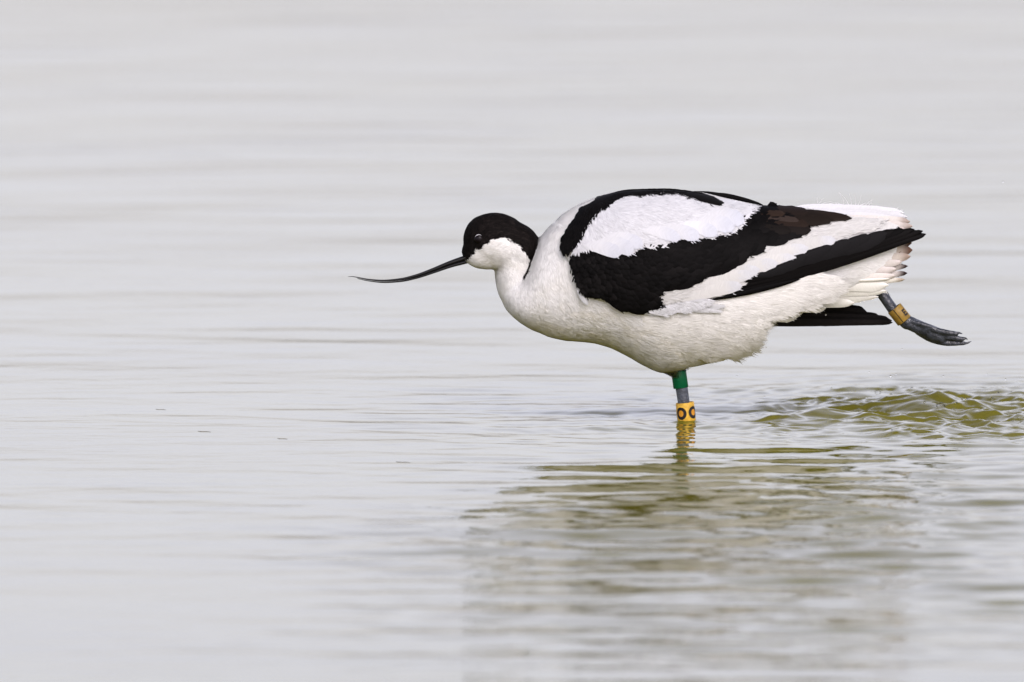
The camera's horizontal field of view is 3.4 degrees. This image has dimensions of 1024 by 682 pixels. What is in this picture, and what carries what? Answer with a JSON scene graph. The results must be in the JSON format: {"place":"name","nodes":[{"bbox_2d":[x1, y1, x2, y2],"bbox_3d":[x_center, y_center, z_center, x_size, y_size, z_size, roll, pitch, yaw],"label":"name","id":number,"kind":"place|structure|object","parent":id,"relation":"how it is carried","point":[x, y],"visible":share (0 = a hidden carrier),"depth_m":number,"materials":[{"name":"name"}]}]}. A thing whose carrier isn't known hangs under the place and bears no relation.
{"place":"outdoors","nodes":[
{"label":"outdoors","id":0,"kind":"place"},
{"bbox_2d":[0,0,1023,681],"bbox_3d":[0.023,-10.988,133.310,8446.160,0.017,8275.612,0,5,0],"label":"water","id":1,"kind":"structure","parent":0,"point":[208,208],"depth_m":12.40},
{"bbox_2d":[348,188,970,420],"bbox_3d":[0.104,0.008,12.001,0.439,0.233,0.114,0,5,0],"label":"avocet","id":2,"kind":"object","parent":1,"relation":"in","point":[675,284],"visible":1,"depth_m":11.96,"materials":[{"name":"white"}]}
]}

